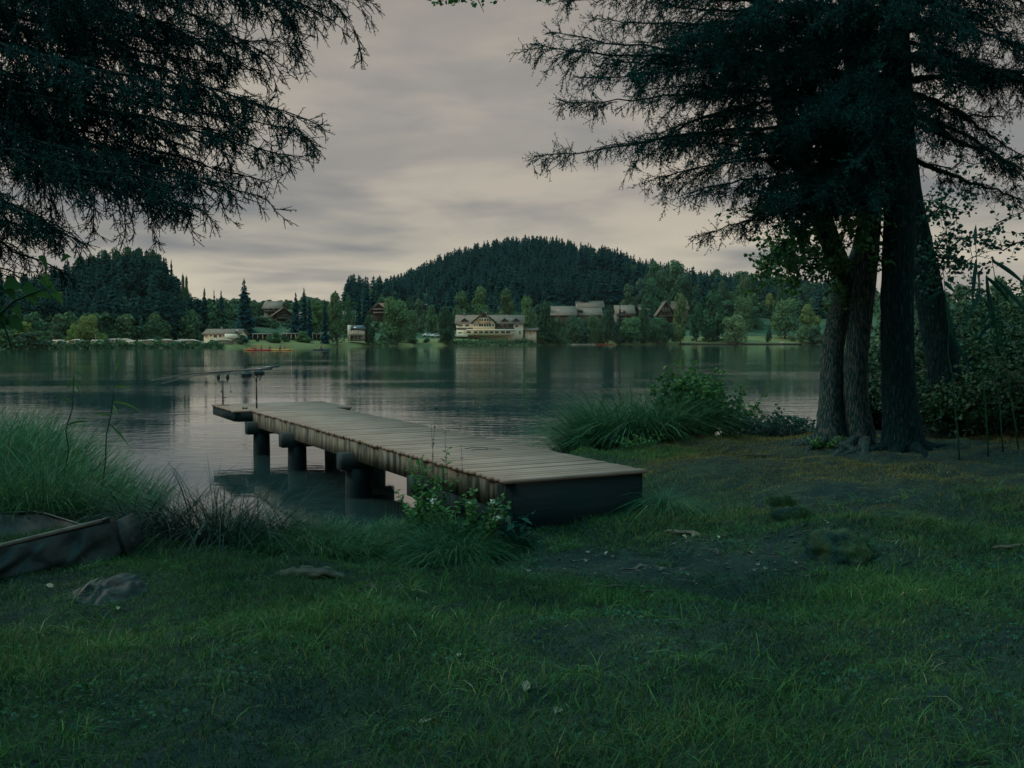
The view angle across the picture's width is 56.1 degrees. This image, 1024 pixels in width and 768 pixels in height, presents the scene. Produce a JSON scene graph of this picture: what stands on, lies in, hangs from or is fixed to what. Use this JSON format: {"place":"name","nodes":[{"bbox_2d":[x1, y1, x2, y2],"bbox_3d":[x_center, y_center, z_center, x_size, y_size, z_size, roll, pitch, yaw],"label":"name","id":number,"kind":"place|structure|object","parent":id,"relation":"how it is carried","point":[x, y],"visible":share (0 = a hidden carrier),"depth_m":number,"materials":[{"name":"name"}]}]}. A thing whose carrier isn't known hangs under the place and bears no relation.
{"place":"outdoors","nodes":[
{"label":"outdoors","id":0,"kind":"place"},
{"bbox_2d":[0,394,111,452],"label":"tall grass","id":1,"kind":"structure","parent":0,"point":[8,423],"depth_m":14.73,"materials":[{"name":"plant"}]},
{"bbox_2d":[0,344,975,533],"bbox_3d":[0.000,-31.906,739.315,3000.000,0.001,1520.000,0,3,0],"label":"lake water","id":2,"kind":"structure","parent":0,"point":[190,430],"depth_m":39.84,"materials":[{"name":"grey liquid"}]},
{"bbox_2d":[1,299,1018,348],"bbox_3d":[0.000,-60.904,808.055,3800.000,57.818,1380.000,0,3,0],"label":"bank","id":3,"kind":"structure","parent":0,"point":[756,335],"depth_m":369.58,"materials":[{"name":"plant"}]},
{"bbox_2d":[14,332,50,346],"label":"bush","id":4,"kind":"object","parent":3,"relation":"on","point":[33,339],"visible":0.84,"depth_m":218.05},
{"bbox_2d":[75,314,99,341],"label":"willow tree","id":5,"kind":"object","parent":3,"relation":"on","point":[86,330],"visible":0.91,"depth_m":247.41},
{"bbox_2d":[0,248,201,339],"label":"mixed forest","id":6,"kind":"object","parent":3,"relation":"on","point":[142,285],"visible":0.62,"depth_m":288.43,"materials":[{"name":"plant"}]},
{"bbox_2d":[201,327,249,343],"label":"long house","id":7,"kind":"structure","parent":3,"relation":"on","point":[222,333],"depth_m":265.71,"materials":[{"name":"grey tile"}]},
{"bbox_2d":[234,279,258,339],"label":"spruce tree","id":8,"kind":"object","parent":3,"relation":"on","point":[245,319],"visible":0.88,"depth_m":283.27,"materials":[{"name":"plant"}]},
{"bbox_2d":[261,301,287,318],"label":"chalet","id":9,"kind":"object","parent":3,"relation":"on","point":[270,308],"visible":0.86,"depth_m":361.25,"materials":[{"name":"concrete"}]},
{"bbox_2d":[270,307,293,321],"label":"chalet","id":10,"kind":"object","parent":3,"relation":"on","point":[282,314],"visible":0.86,"depth_m":349.04,"materials":[{"name":"wood"}]},
{"bbox_2d":[287,292,300,332],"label":"spruce tree","id":11,"kind":"object","parent":3,"relation":"on","point":[294,322],"visible":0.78,"depth_m":303.59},
{"bbox_2d":[296,289,307,333],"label":"spruce tree","id":12,"kind":"object","parent":3,"relation":"on","point":[302,322],"visible":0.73,"depth_m":298.68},
{"bbox_2d":[310,301,327,332],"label":"broadleaf tree","id":13,"kind":"object","parent":3,"relation":"on","point":[316,320],"visible":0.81,"depth_m":325.14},
{"bbox_2d":[319,299,330,343],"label":"spruce tree","id":14,"kind":"object","parent":3,"relation":"on","point":[324,337],"visible":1,"depth_m":291.02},
{"bbox_2d":[327,290,345,344],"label":"poplar tree","id":15,"kind":"object","parent":3,"relation":"on","point":[337,326],"visible":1,"depth_m":292.24,"materials":[{"name":"plant"}]},
{"bbox_2d":[343,294,354,337],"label":"broadleaf tree","id":16,"kind":"object","parent":3,"relation":"on","point":[348,316],"visible":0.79,"depth_m":323.09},
{"bbox_2d":[348,325,366,340],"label":"tower house","id":17,"kind":"structure","parent":3,"relation":"on","point":[356,332],"depth_m":304.21,"materials":[{"name":"concrete"}]},
{"bbox_2d":[363,314,375,345],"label":"broadleaf tree","id":18,"kind":"object","parent":3,"relation":"on","point":[370,334],"visible":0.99,"depth_m":306.81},
{"bbox_2d":[368,303,393,321],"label":"chalet","id":19,"kind":"object","parent":3,"relation":"on","point":[377,310],"visible":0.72,"depth_m":399.10,"materials":[{"name":"brown wood"}]},
{"bbox_2d":[380,296,413,344],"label":"willow tree","id":20,"kind":"object","parent":3,"relation":"on","point":[401,318],"visible":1,"depth_m":321.04,"materials":[{"name":"plant"}]},
{"bbox_2d":[413,298,425,332],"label":"broadleaf tree","id":21,"kind":"object","parent":3,"relation":"on","point":[420,312],"visible":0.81,"depth_m":378.54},
{"bbox_2d":[424,305,440,334],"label":"broadleaf tree","id":22,"kind":"object","parent":3,"relation":"on","point":[431,321],"visible":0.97,"depth_m":367.99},
{"bbox_2d":[437,305,455,344],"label":"poplar tree","id":23,"kind":"object","parent":3,"relation":"on","point":[446,329],"visible":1,"depth_m":341.46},
{"bbox_2d":[452,290,469,327],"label":"broadleaf tree","id":24,"kind":"object","parent":3,"relation":"on","point":[461,298],"visible":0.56,"depth_m":397.63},
{"bbox_2d":[0,261,951,340],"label":"woodland","id":25,"kind":"object","parent":3,"relation":"on","point":[124,326],"visible":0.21,"depth_m":275.04,"materials":[{"name":"plant"}]},
{"bbox_2d":[471,285,492,314],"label":"broadleaf tree","id":26,"kind":"object","parent":3,"relation":"on","point":[477,300],"visible":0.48,"depth_m":402.38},
{"bbox_2d":[0,336,964,348],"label":"shore undergrowth","id":27,"kind":"object","parent":3,"relation":"on","point":[116,344],"visible":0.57,"depth_m":246.48,"materials":[{"name":"plant"}]},
{"bbox_2d":[455,312,524,341],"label":"hotel","id":28,"kind":"structure","parent":3,"relation":"on","point":[496,327],"depth_m":375.31,"materials":[{"name":"grey tile"}]},
{"bbox_2d":[495,288,514,314],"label":"broadleaf tree","id":29,"kind":"object","parent":3,"relation":"on","point":[506,294],"visible":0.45,"depth_m":399.25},
{"bbox_2d":[521,295,537,338],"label":"broadleaf tree","id":30,"kind":"object","parent":3,"relation":"on","point":[526,302],"visible":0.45,"depth_m":392.04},
{"bbox_2d":[537,301,555,344],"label":"broadleaf tree","id":31,"kind":"object","parent":3,"relation":"on","point":[544,322],"visible":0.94,"depth_m":380.15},
{"bbox_2d":[550,306,576,327],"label":"terrace house","id":32,"kind":"structure","parent":3,"relation":"on","point":[563,313],"depth_m":450.72,"materials":[{"name":"grey tile"}]},
{"bbox_2d":[565,315,587,342],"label":"willow tree","id":33,"kind":"object","parent":3,"relation":"on","point":[578,331],"visible":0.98,"depth_m":393.95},
{"bbox_2d":[340,235,826,319],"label":"conifer forest","id":34,"kind":"object","parent":3,"relation":"on","point":[492,270],"visible":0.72,"depth_m":499.71,"materials":[{"name":"plant"}]},
{"bbox_2d":[576,304,602,325],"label":"terrace house","id":35,"kind":"structure","parent":3,"relation":"on","point":[583,313],"depth_m":455.82,"materials":[{"name":"grey tile"}]},
{"bbox_2d":[586,314,599,343],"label":"willow tree","id":36,"kind":"object","parent":3,"relation":"on","point":[592,322],"visible":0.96,"depth_m":403.31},
{"bbox_2d":[600,304,614,343],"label":"broadleaf tree","id":37,"kind":"object","parent":3,"relation":"on","point":[608,322],"visible":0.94,"depth_m":410.55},
{"bbox_2d":[612,305,635,325],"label":"house","id":38,"kind":"structure","parent":3,"relation":"on","point":[627,311],"depth_m":462.03,"materials":[{"name":"grey tile"}]},
{"bbox_2d":[619,284,637,314],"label":"broadleaf tree","id":39,"kind":"object","parent":3,"relation":"on","point":[629,299],"visible":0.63,"depth_m":482.53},
{"bbox_2d":[618,316,642,342],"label":"willow tree","id":40,"kind":"object","parent":3,"relation":"on","point":[628,327],"visible":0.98,"depth_m":417.50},
{"bbox_2d":[638,305,649,341],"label":"broadleaf tree","id":41,"kind":"object","parent":3,"relation":"on","point":[644,329],"visible":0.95,"depth_m":420.60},
{"bbox_2d":[640,277,660,312],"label":"broadleaf tree","id":42,"kind":"object","parent":3,"relation":"on","point":[650,291],"visible":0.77,"depth_m":479.75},
{"bbox_2d":[647,316,668,344],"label":"willow tree","id":43,"kind":"object","parent":3,"relation":"on","point":[657,328],"visible":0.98,"depth_m":423.60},
{"bbox_2d":[653,268,670,307],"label":"broadleaf tree","id":44,"kind":"object","parent":3,"relation":"on","point":[661,294],"visible":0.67,"depth_m":487.71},
{"bbox_2d":[653,301,673,322],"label":"gabled house","id":45,"kind":"structure","parent":3,"relation":"on","point":[664,310],"depth_m":468.89,"materials":[{"name":"wood"}]},
{"bbox_2d":[665,259,685,300],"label":"poplar tree","id":46,"kind":"object","parent":3,"relation":"on","point":[676,269],"visible":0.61,"depth_m":513.20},
{"bbox_2d":[672,292,688,342],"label":"poplar tree","id":47,"kind":"object","parent":3,"relation":"on","point":[680,324],"visible":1,"depth_m":426.92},
{"bbox_2d":[675,276,690,312],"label":"broadleaf tree","id":48,"kind":"object","parent":3,"relation":"on","point":[683,281],"visible":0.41,"depth_m":502.68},
{"bbox_2d":[690,301,703,341],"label":"broadleaf tree","id":49,"kind":"object","parent":3,"relation":"on","point":[697,319],"visible":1,"depth_m":433.22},
{"bbox_2d":[701,289,726,341],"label":"broadleaf tree","id":50,"kind":"object","parent":3,"relation":"on","point":[716,314],"visible":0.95,"depth_m":437.08,"materials":[{"name":"plant"}]},
{"bbox_2d":[720,314,748,344],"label":"willow tree","id":51,"kind":"object","parent":3,"relation":"on","point":[737,323],"visible":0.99,"depth_m":430.89,"materials":[{"name":"plant"}]},
{"bbox_2d":[733,294,753,331],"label":"willow tree","id":52,"kind":"object","parent":3,"relation":"on","point":[744,310],"visible":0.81,"depth_m":466.96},
{"bbox_2d":[739,273,752,319],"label":"broadleaf tree","id":53,"kind":"object","parent":3,"relation":"on","point":[744,284],"visible":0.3,"depth_m":479.27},
{"bbox_2d":[770,278,785,326],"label":"broadleaf tree","id":54,"kind":"object","parent":3,"relation":"on","point":[780,294],"visible":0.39,"depth_m":477.00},
{"bbox_2d":[770,297,799,338],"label":"willow tree","id":55,"kind":"object","parent":3,"relation":"on","point":[782,316],"visible":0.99,"depth_m":447.09,"materials":[{"name":"plant"}]},
{"bbox_2d":[799,304,820,336],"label":"broadleaf tree","id":56,"kind":"object","parent":3,"relation":"on","point":[809,318],"visible":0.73,"depth_m":450.48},
{"bbox_2d":[950,284,972,340],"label":"broadleaf tree","id":57,"kind":"object","parent":3,"relation":"on","point":[960,298],"visible":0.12,"depth_m":252.58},
{"bbox_2d":[0,415,1023,767],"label":"ground","id":58,"kind":"structure","parent":0,"point":[702,563],"depth_m":5.20,"materials":[{"name":"plant"}]},
{"bbox_2d":[0,254,70,352],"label":"hazel sapling","id":59,"kind":"object","parent":58,"relation":"on","point":[12,285],"visible":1,"depth_m":2.09,"materials":[{"name":"green plant"}]},
{"bbox_2d":[0,511,146,577],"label":"rowing boat","id":60,"kind":"object","parent":58,"relation":"on","point":[70,543],"visible":0.94,"depth_m":7.58,"materials":[{"name":"wood"}]},
{"bbox_2d":[61,367,87,479],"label":"reed stem","id":61,"kind":"object","parent":58,"relation":"on","point":[74,379],"visible":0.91,"depth_m":9.65,"materials":[{"name":"green plant"}]},
{"bbox_2d":[0,390,203,525],"bbox_3d":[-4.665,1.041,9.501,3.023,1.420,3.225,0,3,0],"label":"tall grass","id":62,"kind":"structure","parent":58,"relation":"on","point":[15,496],"depth_m":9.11,"materials":[{"name":"plant"}]},
{"bbox_2d":[68,573,147,605],"bbox_3d":[-2.779,1.409,6.613,0.500,0.158,0.340,-1,3,-16],"label":"rock","id":63,"kind":"object","parent":58,"relation":"on","point":[130,584],"visible":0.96,"depth_m":6.55,"materials":[{"name":"stone"}]},
{"bbox_2d":[96,360,141,504],"bbox_3d":[-3.958,0.610,9.622,0.475,1.710,0.160,-1,3,-14],"label":"reed stem","id":64,"kind":"object","parent":58,"relation":"on","point":[113,406],"visible":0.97,"depth_m":9.63,"materials":[{"name":"green plant"}]},
{"bbox_2d":[1,452,309,541],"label":"sedge tuft","id":65,"kind":"object","parent":58,"relation":"on","point":[124,513],"visible":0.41,"depth_m":8.76,"materials":[{"name":"plant"}]},
{"bbox_2d":[0,0,384,306],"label":"spruce tree","id":66,"kind":"object","parent":58,"relation":"on","point":[34,134],"visible":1,"depth_m":6.79,"materials":[{"name":"green plant"}]},
{"bbox_2d":[22,455,391,562],"bbox_3d":[-2.706,1.221,8.969,3.657,1.323,3.447,0,3,0],"label":"sedge tuft","id":67,"kind":"object","parent":58,"relation":"on","point":[159,525],"visible":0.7,"depth_m":8.71,"materials":[{"name":"plant"}]},
{"bbox_2d":[188,507,429,564],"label":"tall grass","id":68,"kind":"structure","parent":58,"relation":"on","point":[320,549],"depth_m":8.69,"materials":[{"name":"plant"}]},
{"bbox_2d":[271,565,346,579],"bbox_3d":[-1.468,1.377,6.937,0.543,0.111,0.133,0,3,0],"label":"log","id":69,"kind":"object","parent":58,"relation":"on","point":[325,571],"visible":0.73,"depth_m":6.92,"materials":[{"name":"wood"}]},
{"bbox_2d":[344,512,461,556],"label":"tall grass","id":70,"kind":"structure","parent":58,"relation":"on","point":[395,528],"depth_m":8.99,"materials":[{"name":"plant"}]},
{"bbox_2d":[212,401,646,538],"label":"pier","id":71,"kind":"structure","parent":58,"relation":"on","point":[553,488],"depth_m":10.97,"materials":[{"name":"wood"}]},
{"bbox_2d":[216,372,231,405],"bbox_3d":[-5.728,0.092,19.030,0.257,0.666,0.270,1,3,27],"label":"rod rest","id":72,"kind":"object","parent":71,"relation":"on","point":[227,379],"visible":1,"depth_m":19.02,"materials":[{"name":"metal"}]},
{"bbox_2d":[6,367,271,396],"bbox_3d":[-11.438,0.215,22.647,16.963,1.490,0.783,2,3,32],"label":"fishing rod","id":73,"kind":"object","parent":72,"relation":"on","point":[248,375],"visible":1,"depth_m":18.43,"materials":[{"name":"black plastic"}]},
{"bbox_2d":[405,447,458,519],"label":"nettle plant","id":74,"kind":"object","parent":58,"relation":"on","point":[421,494],"visible":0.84,"depth_m":9.70,"materials":[{"name":"green plant"}]},
{"bbox_2d":[393,486,470,531],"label":"nettle plant","id":75,"kind":"object","parent":58,"relation":"on","point":[412,512],"visible":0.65,"depth_m":9.09,"materials":[{"name":"green plant"}]},
{"bbox_2d":[379,507,529,573],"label":"tall grass","id":76,"kind":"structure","parent":58,"relation":"on","point":[452,547],"depth_m":8.43,"materials":[{"name":"plant"}]},
{"bbox_2d":[430,488,510,544],"bbox_3d":[-0.358,1.241,8.636,0.621,0.571,0.517,3,4,44],"label":"nettle plant","id":77,"kind":"object","parent":58,"relation":"on","point":[489,528],"visible":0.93,"depth_m":8.66,"materials":[{"name":"green plant"}]},
{"bbox_2d":[428,0,555,11],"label":"beech tree","id":78,"kind":"object","parent":58,"relation":"on","point":[474,5],"visible":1,"depth_m":6.55,"materials":[{"name":"green plant"}]},
{"bbox_2d":[0,486,1023,767],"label":"clover","id":79,"kind":"object","parent":58,"relation":"on","point":[550,620],"visible":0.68,"depth_m":5.36,"materials":[{"name":"green plant"}]},
{"bbox_2d":[493,501,535,550],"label":"dock plant","id":80,"kind":"object","parent":58,"relation":"on","point":[510,532],"visible":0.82,"depth_m":8.65,"materials":[{"name":"green plant"}]},
{"bbox_2d":[155,439,1023,612],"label":"leaf litter","id":81,"kind":"object","parent":58,"relation":"on","point":[645,567],"visible":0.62,"depth_m":7.68,"materials":[{"name":"plant"}]},
{"bbox_2d":[616,434,664,449],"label":"weed","id":82,"kind":"object","parent":58,"relation":"on","point":[653,442],"visible":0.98,"depth_m":13.62,"materials":[{"name":"green plant"}]},
{"bbox_2d":[502,366,790,453],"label":"tall grass","id":83,"kind":"structure","parent":58,"relation":"on","point":[599,429],"depth_m":14.89,"materials":[{"name":"plant"}]},
{"bbox_2d":[602,486,732,526],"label":"tall grass","id":84,"kind":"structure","parent":58,"relation":"on","point":[659,502],"depth_m":9.37,"materials":[{"name":"plant"}]},
{"bbox_2d":[646,351,744,435],"bbox_3d":[2.928,0.197,15.602,1.549,1.451,1.506,0,3,0],"label":"bramble bush","id":85,"kind":"object","parent":58,"relation":"on","point":[682,382],"visible":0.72,"depth_m":15.33,"materials":[{"name":"green plant"}]},
{"bbox_2d":[717,384,767,431],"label":"bramble bush","id":86,"kind":"object","parent":58,"relation":"on","point":[755,407],"visible":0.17,"depth_m":16.06,"materials":[{"name":"green plant"}]},
{"bbox_2d":[507,0,1023,458],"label":"spruce tree","id":87,"kind":"object","parent":58,"relation":"on","point":[810,41],"visible":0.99,"depth_m":11.73,"materials":[{"name":"green plant"}]},
{"bbox_2d":[719,404,816,435],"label":"bramble bush","id":88,"kind":"object","parent":58,"relation":"on","point":[805,420],"visible":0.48,"depth_m":15.55,"materials":[{"name":"green plant"}]},
{"bbox_2d":[732,403,816,437],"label":"sedge tuft","id":89,"kind":"object","parent":58,"relation":"on","point":[778,431],"visible":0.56,"depth_m":15.08,"materials":[{"name":"plant"}]},
{"bbox_2d":[764,494,799,509],"bbox_3d":[2.712,1.248,9.644,0.361,0.276,0.342,-1,3,-21],"label":"mossy mound","id":90,"kind":"object","parent":58,"relation":"on","point":[777,501],"visible":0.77,"depth_m":9.59,"materials":[{"name":"green plant"}]},
{"bbox_2d":[767,505,817,524],"bbox_3d":[2.627,1.319,8.968,0.532,0.403,0.427,0,3,0],"label":"mossy mound","id":91,"kind":"object","parent":58,"relation":"on","point":[787,512],"visible":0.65,"depth_m":8.87,"materials":[{"name":"green plant"}]},
{"bbox_2d":[701,0,906,453],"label":"alder tree","id":92,"kind":"object","parent":58,"relation":"on","point":[838,265],"visible":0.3,"depth_m":13.11,"materials":[{"name":"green plant"}]},
{"bbox_2d":[794,526,876,567],"bbox_3d":[2.563,1.411,7.587,0.668,0.566,0.601,1,3,22],"label":"mossy mound","id":93,"kind":"object","parent":58,"relation":"on","point":[844,545],"visible":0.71,"depth_m":7.44,"materials":[{"name":"green plant"}]},
{"bbox_2d":[799,0,925,459],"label":"alder tree","id":94,"kind":"object","parent":58,"relation":"on","point":[860,430],"visible":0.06,"depth_m":12.95,"materials":[{"name":"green plant"}]},
{"bbox_2d":[843,365,919,427],"bbox_3d":[6.775,0.235,18.119,1.742,1.161,1.387,0,3,0],"label":"thicket bush","id":95,"kind":"object","parent":58,"relation":"on","point":[877,417],"visible":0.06,"depth_m":17.73,"materials":[{"name":"green plant"}]},
{"bbox_2d":[873,509,934,524],"bbox_3d":[3.473,1.268,8.540,0.686,0.287,0.546,0,3,0],"label":"mossy mound","id":96,"kind":"object","parent":58,"relation":"on","point":[903,515],"visible":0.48,"depth_m":8.46,"materials":[{"name":"green plant"}]},
{"bbox_2d":[843,333,1023,381],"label":"thicket bush","id":97,"kind":"object","parent":58,"relation":"on","point":[873,355],"visible":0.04,"depth_m":19.48,"materials":[{"name":"green plant"}]},
{"bbox_2d":[867,350,1023,431],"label":"thicket bush","id":98,"kind":"object","parent":58,"relation":"on","point":[924,376],"visible":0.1,"depth_m":17.02,"materials":[{"name":"green plant"}]},
{"bbox_2d":[868,372,1023,437],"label":"thicket bush","id":99,"kind":"object","parent":58,"relation":"on","point":[926,404],"visible":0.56,"depth_m":14.79,"materials":[{"name":"green plant"}]},
{"bbox_2d":[868,314,1023,373],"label":"thicket bush","id":100,"kind":"object","parent":58,"relation":"on","point":[916,330],"visible":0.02,"depth_m":20.71,"materials":[{"name":"green plant"}]},
{"bbox_2d":[924,272,969,459],"bbox_3d":[5.235,-0.200,11.513,0.582,2.275,0.146,0,3,2],"label":"reed stem","id":101,"kind":"object","parent":58,"relation":"on","point":[950,325],"visible":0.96,"depth_m":11.51,"materials":[{"name":"green plant"}]},
{"bbox_2d":[872,295,1023,415],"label":"thicket bush","id":102,"kind":"object","parent":58,"relation":"on","point":[987,341],"visible":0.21,"depth_m":18.93,"materials":[{"name":"green plant"}]},
{"bbox_2d":[911,36,1023,435],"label":"alder tree","id":103,"kind":"object","parent":58,"relation":"on","point":[932,315],"visible":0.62,"depth_m":15.32,"materials":[{"name":"green plant"}]},
{"bbox_2d":[914,267,1023,348],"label":"thicket bush","id":104,"kind":"object","parent":58,"relation":"on","point":[1001,303],"visible":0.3,"depth_m":25.73,"materials":[{"name":"green plant"}]},
{"bbox_2d":[920,347,1023,433],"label":"thicket bush","id":105,"kind":"object","parent":58,"relation":"on","point":[1018,385],"visible":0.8,"depth_m":14.38,"materials":[{"name":"green plant"}]},
{"bbox_2d":[963,225,997,456],"bbox_3d":[5.576,-0.505,11.513,0.457,2.810,0.131,0,3,-7],"label":"reed stem","id":106,"kind":"object","parent":58,"relation":"on","point":[974,302],"visible":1,"depth_m":11.45,"materials":[{"name":"green plant"}]},
{"bbox_2d":[963,291,1023,432],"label":"thicket bush","id":107,"kind":"object","parent":58,"relation":"on","point":[1014,356],"visible":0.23,"depth_m":17.00,"materials":[{"name":"green plant"}]},
{"bbox_2d":[985,272,1012,451],"bbox_3d":[5.812,-0.250,11.514,0.450,2.177,0.094,-1,3,-15],"label":"reed stem","id":108,"kind":"object","parent":58,"relation":"on","point":[989,304],"visible":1,"depth_m":11.50,"materials":[{"name":"green plant"}]},
{"bbox_2d":[975,260,1023,447],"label":"reed stem","id":109,"kind":"object","parent":58,"relation":"on","point":[1008,290],"visible":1,"depth_m":11.46,"materials":[{"name":"green plant"}]},
{"bbox_2d":[0,0,1023,301],"label":"sky","id":110,"kind":"structure","parent":0,"point":[424,161],"materials":[{"name":"grey"}]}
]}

